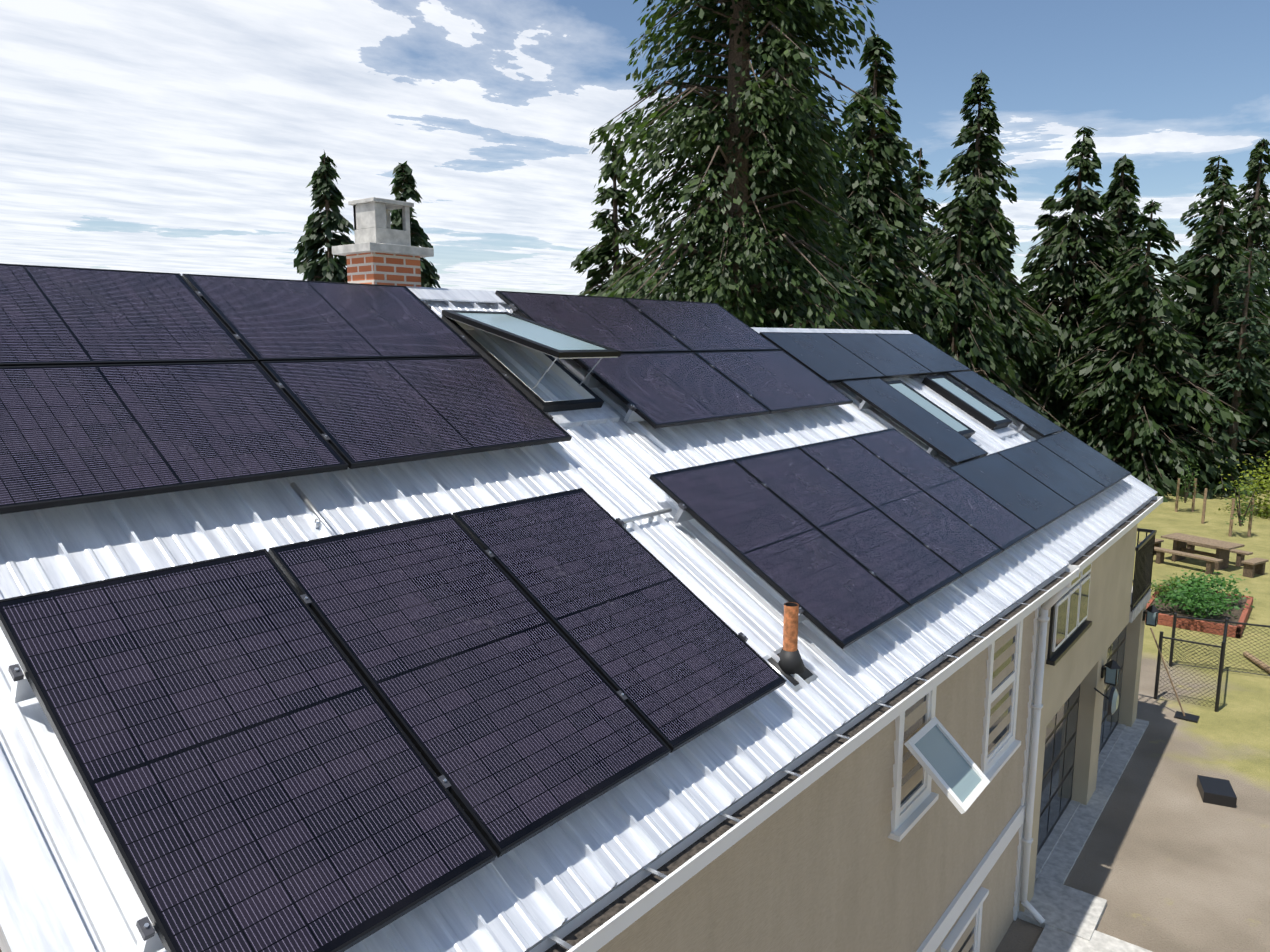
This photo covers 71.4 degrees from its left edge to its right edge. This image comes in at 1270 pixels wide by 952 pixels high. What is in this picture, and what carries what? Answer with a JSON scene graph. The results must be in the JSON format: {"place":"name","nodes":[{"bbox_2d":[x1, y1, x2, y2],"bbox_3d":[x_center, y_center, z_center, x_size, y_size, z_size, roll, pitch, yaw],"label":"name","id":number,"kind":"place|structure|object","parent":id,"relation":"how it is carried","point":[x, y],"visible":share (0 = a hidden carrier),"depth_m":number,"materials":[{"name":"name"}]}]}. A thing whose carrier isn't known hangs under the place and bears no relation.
{"place":"outdoors","nodes":[
{"label":"outdoors","id":0,"kind":"place"},
{"bbox_2d":[0,0,1269,322],"label":"sky","id":1,"kind":"structure","parent":0,"point":[165,136],"materials":[{"name":"blue"}]},
{"bbox_2d":[995,483,1269,951],"bbox_3d":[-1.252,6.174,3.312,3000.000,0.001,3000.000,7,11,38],"label":"ground","id":2,"kind":"structure","parent":0,"point":[1168,860],"depth_m":12.77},
{"bbox_2d":[293,151,354,282],"bbox_3d":[-12.789,-5.529,37.554,6.929,15.859,6.500,-2,9,-12],"label":"spruce tree","id":3,"kind":"object","parent":2,"relation":"on","point":[326,267],"visible":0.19,"depth_m":36.16,"materials":[{"name":"green plant"}]},
{"bbox_2d":[389,161,440,287],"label":"spruce tree","id":4,"kind":"object","parent":2,"relation":"on","point":[403,181],"visible":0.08,"depth_m":37.28,"materials":[{"name":"green plant"}]},
{"bbox_2d":[0,524,1150,951],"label":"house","id":5,"kind":"structure","parent":2,"relation":"on","point":[1112,614],"depth_m":12.13,"materials":[{"name":"beige paint"}]},
{"bbox_2d":[0,300,1068,951],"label":"roof","id":6,"kind":"structure","parent":5,"relation":"on","point":[534,890],"depth_m":4.89,"materials":[{"name":"white metal"}]},
{"bbox_2d":[290,482,671,535],"bbox_3d":[-0.699,0.213,5.666,2.747,0.536,0.562,-6,11,-35],"label":"conduit","id":7,"kind":"object","parent":6,"relation":"attached to","point":[648,517],"visible":0.62,"depth_m":5.01,"materials":[{"name":"silver metal"}]},
{"bbox_2d":[11,309,1028,951],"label":"panel rails","id":8,"kind":"object","parent":6,"relation":"on","point":[21,691],"visible":0.15,"depth_m":6.05,"materials":[{"name":"silver metal"}]},
{"bbox_2d":[0,263,255,365],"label":"panel","id":9,"kind":"object","parent":8,"relation":"attached to","point":[52,315],"visible":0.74,"depth_m":5.42,"materials":[{"name":"black glass"}]},
{"bbox_2d":[0,361,348,513],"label":"panel","id":10,"kind":"object","parent":8,"relation":"attached to","point":[75,434],"visible":0.95,"depth_m":4.71,"materials":[{"name":"black glass"}]},
{"bbox_2d":[0,549,496,951],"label":"panel","id":11,"kind":"object","parent":8,"relation":"attached to","point":[253,769],"visible":0.98,"depth_m":3.38,"materials":[{"name":"black glass"}]},
{"bbox_2d":[182,274,481,363],"bbox_3d":[-2.228,-1.192,6.735,1.134,0.035,1.909,42,30,27],"label":"panel","id":12,"kind":"object","parent":8,"relation":"attached to","point":[266,319],"visible":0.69,"depth_m":6.59,"materials":[{"name":"black glass"}]},
{"bbox_2d":[260,357,571,468],"bbox_3d":[-1.459,-0.505,6.216,1.134,0.035,1.909,42,30,27],"label":"panel","id":13,"kind":"object","parent":8,"relation":"attached to","point":[360,413],"visible":0.9,"depth_m":6.06,"materials":[{"name":"black glass"}]},
{"bbox_2d":[268,513,670,857],"bbox_3d":[-0.818,0.869,4.373,1.909,0.035,1.134,42,30,27],"label":"panel","id":14,"kind":"object","parent":8,"relation":"attached to","point":[517,717],"visible":0.88,"depth_m":4.26,"materials":[{"name":"black glass"}]},
{"bbox_2d":[8,291,973,940],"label":"panel clamps","id":15,"kind":"object","parent":8,"relation":"attached to","point":[144,923],"visible":0.79,"depth_m":4.18,"materials":[{"name":"black metal"}]},
{"bbox_2d":[495,291,690,352],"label":"panel","id":16,"kind":"object","parent":8,"relation":"attached to","point":[621,324],"visible":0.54,"depth_m":9.02,"materials":[{"name":"black glass"}]},
{"bbox_2d":[452,488,786,752],"bbox_3d":[-0.095,0.732,5.262,1.909,0.035,1.134,42,30,27],"label":"panel","id":17,"kind":"object","parent":8,"relation":"attached to","point":[673,658],"visible":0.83,"depth_m":5.17,"materials":[{"name":"black glass"}]},
{"bbox_2d":[573,352,769,428],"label":"panel","id":18,"kind":"object","parent":8,"relation":"attached to","point":[663,389],"visible":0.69,"depth_m":8.39,"materials":[{"name":"black glass"}]},
{"bbox_2d":[623,298,780,351],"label":"panel","id":19,"kind":"object","parent":8,"relation":"attached to","point":[701,327],"visible":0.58,"depth_m":10.43,"materials":[{"name":"black glass"}]},
{"bbox_2d":[694,350,852,413],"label":"panel","id":20,"kind":"object","parent":8,"relation":"attached to","point":[776,381],"visible":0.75,"depth_m":9.90,"materials":[{"name":"black glass"}]},
{"bbox_2d":[649,459,910,648],"bbox_3d":[1.105,0.503,6.739,1.909,0.035,1.134,42,30,27],"label":"panel","id":21,"kind":"object","parent":8,"relation":"attached to","point":[836,593],"visible":1,"depth_m":6.65,"materials":[{"name":"black glass"}]},
{"bbox_2d":[759,332,885,382],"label":"solar panel","id":22,"kind":"object","parent":8,"relation":"attached to","point":[826,358],"visible":0.85,"depth_m":11.55,"materials":[{"name":"black"}]},
{"bbox_2d":[733,447,961,608],"bbox_3d":[1.828,0.366,7.628,1.909,0.035,1.134,42,30,27],"label":"panel","id":23,"kind":"object","parent":8,"relation":"attached to","point":[904,565],"visible":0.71,"depth_m":7.56,"materials":[{"name":"black glass"}]},
{"bbox_2d":[824,333,932,377],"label":"solar panel","id":24,"kind":"object","parent":8,"relation":"attached to","point":[882,356],"visible":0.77,"depth_m":12.93,"materials":[{"name":"black"}]},
{"bbox_2d":[798,436,1002,576],"bbox_3d":[2.551,0.229,8.517,1.909,0.035,1.134,42,30,27],"label":"panel","id":25,"kind":"object","parent":8,"relation":"attached to","point":[956,542],"visible":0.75,"depth_m":8.46,"materials":[{"name":"black glass"}]},
{"bbox_2d":[840,378,987,464],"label":"solar panel","id":26,"kind":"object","parent":8,"relation":"attached to","point":[940,437],"visible":1,"depth_m":10.94,"materials":[{"name":"black"}]},
{"bbox_2d":[874,333,970,373],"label":"solar panel","id":27,"kind":"object","parent":8,"relation":"attached to","point":[926,354],"visible":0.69,"depth_m":14.27,"materials":[{"name":"black"}]},
{"bbox_2d":[850,428,1035,551],"bbox_3d":[3.273,0.091,9.406,1.909,0.035,1.134,42,30,27],"label":"panel","id":28,"kind":"object","parent":8,"relation":"attached to","point":[984,514],"visible":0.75,"depth_m":9.35,"materials":[{"name":"black glass"}]},
{"bbox_2d":[947,370,1063,436],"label":"solar panel","id":29,"kind":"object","parent":8,"relation":"attached to","point":[1012,406],"visible":1,"depth_m":13.81,"materials":[{"name":"black"}]},
{"bbox_2d":[949,452,1075,531],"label":"panel","id":30,"kind":"object","parent":8,"relation":"attached to","point":[1026,497],"visible":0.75,"depth_m":10.27,"materials":[{"name":"black glass"}]},
{"bbox_2d":[997,440,1106,507],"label":"panel","id":31,"kind":"object","parent":8,"relation":"attached to","point":[1064,479],"visible":0.85,"depth_m":11.62,"materials":[{"name":"black glass"}]},
{"bbox_2d":[1035,430,1130,488],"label":"panel","id":32,"kind":"object","parent":8,"relation":"attached to","point":[1094,464],"visible":0.79,"depth_m":12.97,"materials":[{"name":"black glass"}]},
{"bbox_2d":[437,310,621,427],"bbox_3d":[-0.985,-0.864,7.757,1.622,1.175,0.920,7,11,38],"label":"open skylight","id":33,"kind":"object","parent":6,"relation":"on","point":[544,344],"visible":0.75,"depth_m":7.52,"materials":[{"name":"black"}]},
{"bbox_2d":[762,602,817,690],"bbox_3d":[1.005,1.075,5.712,0.260,0.507,0.300,7,11,38],"label":"vent pipe","id":34,"kind":"object","parent":6,"relation":"on","point":[789,662],"visible":0.9,"depth_m":5.67,"materials":[{"name":"orange metal"}]},
{"bbox_2d":[0,274,1156,951],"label":"roof trims","id":35,"kind":"object","parent":5,"relation":"on","point":[38,910],"visible":0.38,"depth_m":2.88,"materials":[{"name":"white metal"}]},
{"bbox_2d":[528,566,1078,951],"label":"gutter","id":36,"kind":"object","parent":5,"relation":"on","point":[602,922],"visible":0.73,"depth_m":4.67,"materials":[{"name":"white paint"}]},
{"bbox_2d":[596,610,1034,951],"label":"siding wall","id":37,"kind":"structure","parent":5,"relation":"attached to","point":[824,863],"depth_m":6.46,"materials":[{"name":"beige paint"}]},
{"bbox_2d":[888,687,989,841],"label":"awning window","id":38,"kind":"structure","parent":37,"relation":"attached to","point":[952,770],"depth_m":6.89,"materials":[{"name":"white paint"}]},
{"bbox_2d":[940,887,988,951],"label":"window","id":39,"kind":"structure","parent":5,"relation":"attached to","point":[974,908],"depth_m":8.70,"materials":[{"name":"white paint"}]},
{"bbox_2d":[829,373,1152,561],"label":"metal roof","id":40,"kind":"structure","parent":5,"relation":"on","point":[1072,534],"depth_m":11.80,"materials":[{"name":"white metal"}]},
{"bbox_2d":[885,380,981,445],"bbox_3d":[3.893,-0.832,11.902,1.332,0.867,0.770,7,11,38],"label":"skylight","id":41,"kind":"object","parent":40,"relation":"on","point":[941,414],"visible":0.29,"depth_m":11.87,"materials":[{"name":"black"}]},
{"bbox_2d":[912,375,1017,438],"bbox_3d":[4.922,-1.049,13.206,1.332,0.867,0.880,7,11,38],"label":"skylight","id":42,"kind":"object","parent":40,"relation":"on","point":[972,407],"visible":0.85,"depth_m":13.02,"materials":[{"name":"black"}]},
{"bbox_2d":[981,620,1022,781],"bbox_3d":[3.702,2.119,8.847,0.100,1.595,1.120,7,11,38],"label":"double hung window","id":43,"kind":"structure","parent":5,"relation":"attached to","point":[995,760],"depth_m":8.90,"materials":[{"name":"white paint"}]},
{"bbox_2d":[1020,582,1070,923],"bbox_3d":[4.520,3.062,9.794,0.303,4.071,0.100,7,11,38],"label":"downspout","id":44,"kind":"object","parent":5,"relation":"attached to","point":[1043,618],"visible":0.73,"depth_m":9.82,"materials":[{"name":"white paint"}]},
{"bbox_2d":[1046,563,1091,665],"bbox_3d":[5.201,1.499,10.485,0.090,1.010,1.830,7,11,38],"label":"triple window","id":45,"kind":"structure","parent":5,"relation":"attached to","point":[1070,625],"depth_m":10.37,"materials":[{"name":"black paint"}]},
{"bbox_2d":[1037,625,1126,854],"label":"garage doors","id":46,"kind":"structure","parent":5,"relation":"on","point":[1059,758],"depth_m":12.04,"materials":[{"name":"black paint"}]},
{"bbox_2d":[1094,687,1118,714],"bbox_3d":[6.497,3.077,12.092,0.324,0.400,0.315,0,9,-2],"label":"convex mirror","id":47,"kind":"object","parent":5,"relation":"attached to","point":[1113,700],"visible":1,"depth_m":11.98,"materials":[{"name":"black paint"}]},
{"bbox_2d":[1101,660,1120,685],"bbox_3d":[6.716,2.756,12.466,0.240,0.340,0.220,7,11,38],"label":"wall lantern","id":48,"kind":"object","parent":5,"relation":"attached to","point":[1110,672],"depth_m":12.42,"materials":[{"name":"black paint"}]},
{"bbox_2d":[1067,496,1162,572],"bbox_3d":[6.321,0.708,11.770,0.441,0.168,5.428,7,11,38],"label":"gutter","id":49,"kind":"object","parent":5,"relation":"attached to","point":[1085,558],"visible":0.58,"depth_m":11.20,"materials":[{"name":"white paint"}]},
{"bbox_2d":[1130,528,1156,611],"bbox_3d":[7.096,1.375,15.415,3.160,1.030,1.650,7,11,38],"label":"balcony railing","id":50,"kind":"object","parent":5,"relation":"on","point":[1141,581],"visible":0.44,"depth_m":14.41,"materials":[{"name":"black metal"}]},
{"bbox_2d":[1142,605,1158,626],"bbox_3d":[8.720,2.346,14.927,0.240,0.340,0.220,7,11,38],"label":"wall lantern","id":51,"kind":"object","parent":5,"relation":"attached to","point":[1150,615],"depth_m":14.88,"materials":[{"name":"black paint"}]},
{"bbox_2d":[570,140,652,298],"bbox_3d":[-0.782,-5.088,35.032,8.009,15.645,7.967,1,9,8],"label":"tree","id":52,"kind":"object","parent":2,"relation":"on","point":[601,254],"visible":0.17,"depth_m":33.90,"materials":[{"name":"green plant"}]},
{"bbox_2d":[671,139,725,298],"bbox_3d":[4.451,-6.504,39.925,9.013,18.122,9.850,0,9,0],"label":"tree","id":53,"kind":"object","parent":2,"relation":"on","point":[723,141],"depth_m":38.58,"materials":[{"name":"green plant"}]},
{"bbox_2d":[589,0,901,329],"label":"conifer tree","id":54,"kind":"object","parent":2,"relation":"on","point":[752,167],"visible":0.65,"depth_m":24.35,"materials":[{"name":"green plant"}]},
{"bbox_2d":[694,26,876,329],"bbox_3d":[5.142,-6.219,32.240,8.792,21.340,8.708,7,11,38],"label":"cedar tree","id":55,"kind":"object","parent":2,"relation":"on","point":[830,216],"depth_m":30.58,"materials":[{"name":"green plant"}]},
{"bbox_2d":[820,134,849,267],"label":"tree","id":56,"kind":"object","parent":2,"relation":"on","point":[839,174],"depth_m":40.94,"materials":[{"name":"green plant"}]},
{"bbox_2d":[839,216,902,329],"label":"tree","id":57,"kind":"object","parent":2,"relation":"on","point":[869,274],"visible":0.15,"depth_m":32.15,"materials":[{"name":"green plant"}]},
{"bbox_2d":[821,34,957,351],"bbox_3d":[9.789,-7.716,36.094,9.129,19.357,8.807,2,9,13],"label":"fir tree","id":58,"kind":"object","parent":2,"relation":"on","point":[891,202],"visible":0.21,"depth_m":34.51,"materials":[{"name":"green plant"}]},
{"bbox_2d":[858,108,926,330],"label":"tree","id":59,"kind":"object","parent":2,"relation":"on","point":[911,241],"depth_m":43.05,"materials":[{"name":"green plant"}]},
{"bbox_2d":[896,148,941,320],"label":"tree","id":60,"kind":"object","parent":2,"relation":"on","point":[916,179],"visible":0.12,"depth_m":46.34,"materials":[{"name":"green plant"}]},
{"bbox_2d":[912,194,1028,405],"bbox_3d":[13.777,-4.589,37.951,7.761,14.651,7.821,-3,9,-21],"label":"tree","id":61,"kind":"object","parent":2,"relation":"on","point":[962,282],"visible":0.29,"depth_m":37.29,"materials":[{"name":"green plant"}]},
{"bbox_2d":[905,70,1075,436],"bbox_3d":[15.784,-8.447,40.980,9.257,19.805,9.380,-2,9,-14],"label":"fir tree","id":62,"kind":"object","parent":2,"relation":"on","point":[982,163],"visible":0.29,"depth_m":39.91,"materials":[{"name":"green plant"}]},
{"bbox_2d":[962,189,1019,309],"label":"tree","id":63,"kind":"object","parent":2,"relation":"on","point":[1001,211],"depth_m":51.20,"materials":[{"name":"green plant"}]},
{"bbox_2d":[970,153,1016,356],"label":"tree","id":64,"kind":"object","parent":2,"relation":"on","point":[996,205],"depth_m":47.03,"materials":[{"name":"green plant"}]},
{"bbox_2d":[1013,195,1081,382],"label":"tree","id":65,"kind":"object","parent":2,"relation":"on","point":[1045,220],"depth_m":46.79,"materials":[{"name":"green plant"}]},
{"bbox_2d":[1002,126,1154,475],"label":"fir tree","id":66,"kind":"object","parent":2,"relation":"on","point":[1063,249],"visible":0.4,"depth_m":41.41,"materials":[{"name":"green plant"}]},
{"bbox_2d":[1018,876,1151,951],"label":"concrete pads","id":67,"kind":"object","parent":2,"relation":"on","point":[1071,916],"visible":0.83,"depth_m":10.07,"materials":[{"name":"grey concrete"}]},
{"bbox_2d":[1100,154,1153,326],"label":"tree","id":68,"kind":"object","parent":2,"relation":"on","point":[1117,177],"visible":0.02,"depth_m":51.28,"materials":[{"name":"green plant"}]},
{"bbox_2d":[1051,157,1213,470],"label":"fir tree","id":69,"kind":"object","parent":2,"relation":"on","point":[1116,196],"visible":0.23,"depth_m":42.03,"materials":[{"name":"green plant"}]},
{"bbox_2d":[1054,200,1252,501],"bbox_3d":[22.529,-4.949,39.166,8.468,14.304,7.800,-2,9,-12],"label":"tree","id":70,"kind":"object","parent":2,"relation":"on","point":[1118,404],"visible":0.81,"depth_m":38.33,"materials":[{"name":"green plant"}]},
{"bbox_2d":[1175,478,1180,511],"bbox_3d":[21.001,0.741,34.223,0.092,1.300,0.092,-5,10,-28],"label":"orchard post","id":71,"kind":"object","parent":2,"relation":"on","point":[1177,495],"visible":0.96,"depth_m":34.20,"materials":[{"name":"brown wood"}]},
{"bbox_2d":[1171,458,1199,502],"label":"young fruit tree","id":72,"kind":"object","parent":71,"relation":"attached to","point":[1187,491],"visible":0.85,"depth_m":34.09,"materials":[{"name":"green plant"}]},
{"bbox_2d":[1115,183,1269,498],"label":"tree","id":73,"kind":"object","parent":2,"relation":"on","point":[1203,265],"visible":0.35,"depth_m":39.46,"materials":[{"name":"green plant"}]},
{"bbox_2d":[1191,478,1196,511],"bbox_3d":[21.642,0.741,34.222,0.092,1.300,0.092,-5,10,-28],"label":"orchard post","id":74,"kind":"object","parent":2,"relation":"on","point":[1193,498],"visible":1,"depth_m":34.20,"materials":[{"name":"brown wood"}]},
{"bbox_2d":[1145,584,1252,638],"bbox_3d":[13.698,3.231,21.530,2.000,0.255,3.100,7,11,38],"label":"raised bed","id":75,"kind":"object","parent":2,"relation":"on","point":[1166,614],"visible":0.33,"depth_m":20.66,"materials":[{"name":"brick"}]},
{"bbox_2d":[1151,573,1204,600],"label":"bed plants","id":76,"kind":"object","parent":75,"relation":"on","point":[1163,587],"visible":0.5,"depth_m":21.99,"materials":[{"name":"green plant"}]},
{"bbox_2d":[1148,579,1244,618],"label":"bed plants","id":77,"kind":"object","parent":75,"relation":"on","point":[1205,603],"visible":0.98,"depth_m":20.66,"materials":[{"name":"green plant"}]},
{"bbox_2d":[1162,568,1255,608],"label":"bed plants","id":78,"kind":"object","parent":75,"relation":"on","point":[1217,580],"visible":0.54,"depth_m":21.77,"materials":[{"name":"green plant"}]},
{"bbox_2d":[1139,533,1268,577],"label":"picnic table","id":79,"kind":"object","parent":2,"relation":"on","point":[1184,545],"visible":0.81,"depth_m":25.85,"materials":[{"name":"brown wood"}]},
{"bbox_2d":[1201,488,1207,523],"bbox_3d":[20.607,1.084,32.002,0.092,1.300,0.092,3,9,16],"label":"orchard post","id":80,"kind":"object","parent":2,"relation":"on","point":[1204,506],"visible":1,"depth_m":31.98,"materials":[{"name":"brown wood"}]},
{"bbox_2d":[1150,155,1269,433],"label":"tree","id":81,"kind":"object","parent":2,"relation":"on","point":[1226,174],"visible":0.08,"depth_m":45.73,"materials":[{"name":"green plant"}]},
{"bbox_2d":[1154,612,1269,711],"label":"chain link fence","id":82,"kind":"object","parent":2,"relation":"on","point":[1222,654],"visible":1,"depth_m":16.41,"materials":[{"name":"black metal"}]},
{"bbox_2d":[1196,775,1236,807],"bbox_3d":[8.510,4.608,12.921,0.430,0.160,0.560,4,10,23],"label":"equipment case","id":83,"kind":"object","parent":2,"relation":"on","point":[1217,791],"visible":1,"depth_m":12.79,"materials":[{"name":"black paint"}]},
{"bbox_2d":[1183,248,1269,490],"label":"young fir tree","id":84,"kind":"object","parent":2,"relation":"on","point":[1233,427],"visible":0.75,"depth_m":38.02,"materials":[{"name":"green plant"}]},
{"bbox_2d":[1191,312,1269,486],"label":"tree","id":85,"kind":"object","parent":2,"relation":"on","point":[1266,364],"visible":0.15,"depth_m":39.97,"materials":[{"name":"green plant"}]},
{"bbox_2d":[1228,498,1234,536],"bbox_3d":[20.196,1.406,29.919,0.092,1.300,0.092,3,9,16],"label":"orchard post","id":86,"kind":"object","parent":2,"relation":"on","point":[1231,516],"visible":0.96,"depth_m":29.89,"materials":[{"name":"brown wood"}]},
{"bbox_2d":[1214,451,1269,518],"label":"golden shrub","id":87,"kind":"object","parent":2,"relation":"on","point":[1265,504],"visible":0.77,"depth_m":33.83,"materials":[{"name":"green plant"}]},
{"bbox_2d":[1219,138,1269,447],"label":"tree","id":88,"kind":"object","parent":2,"relation":"on","point":[1256,222],"visible":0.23,"depth_m":51.17,"materials":[{"name":"green plant"}]},
{"bbox_2d":[1247,498,1253,536],"bbox_3d":[20.837,1.406,29.918,0.092,1.300,0.092,-5,10,-28],"label":"orchard post","id":89,"kind":"object","parent":2,"relation":"on","point":[1249,525],"visible":0.85,"depth_m":29.91,"materials":[{"name":"brown wood"}]},
{"bbox_2d":[1225,473,1256,525],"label":"young fruit tree","id":90,"kind":"object","parent":89,"relation":"attached to","point":[1240,517],"visible":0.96,"depth_m":29.83,"materials":[{"name":"green plant"}]},
{"bbox_2d":[1243,651,1269,673],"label":"log","id":91,"kind":"object","parent":2,"relation":"on","point":[1256,660],"depth_m":18.07,"materials":[{"name":"brown wood"}]},
{"bbox_2d":[1150,628,1199,722],"bbox_3d":[9.550,3.483,15.652,0.844,1.561,0.313,7,11,38],"label":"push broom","id":92,"kind":"object","parent":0,"point":[1182,715],"visible":1,"depth_m":15.64,"materials":[{"name":"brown wood"}]},
{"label":"roof slope","id":93,"kind":"object","parent":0,"visible":0},
{"bbox_2d":[332,197,433,286],"bbox_3d":[-2.333,-1.898,8.225,0.590,1.255,0.700,7,11,38],"label":"chimney","id":94,"kind":"object","parent":93,"relation":"on","point":[380,251],"visible":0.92,"depth_m":8.03,"materials":[{"name":"brick"}]}
]}

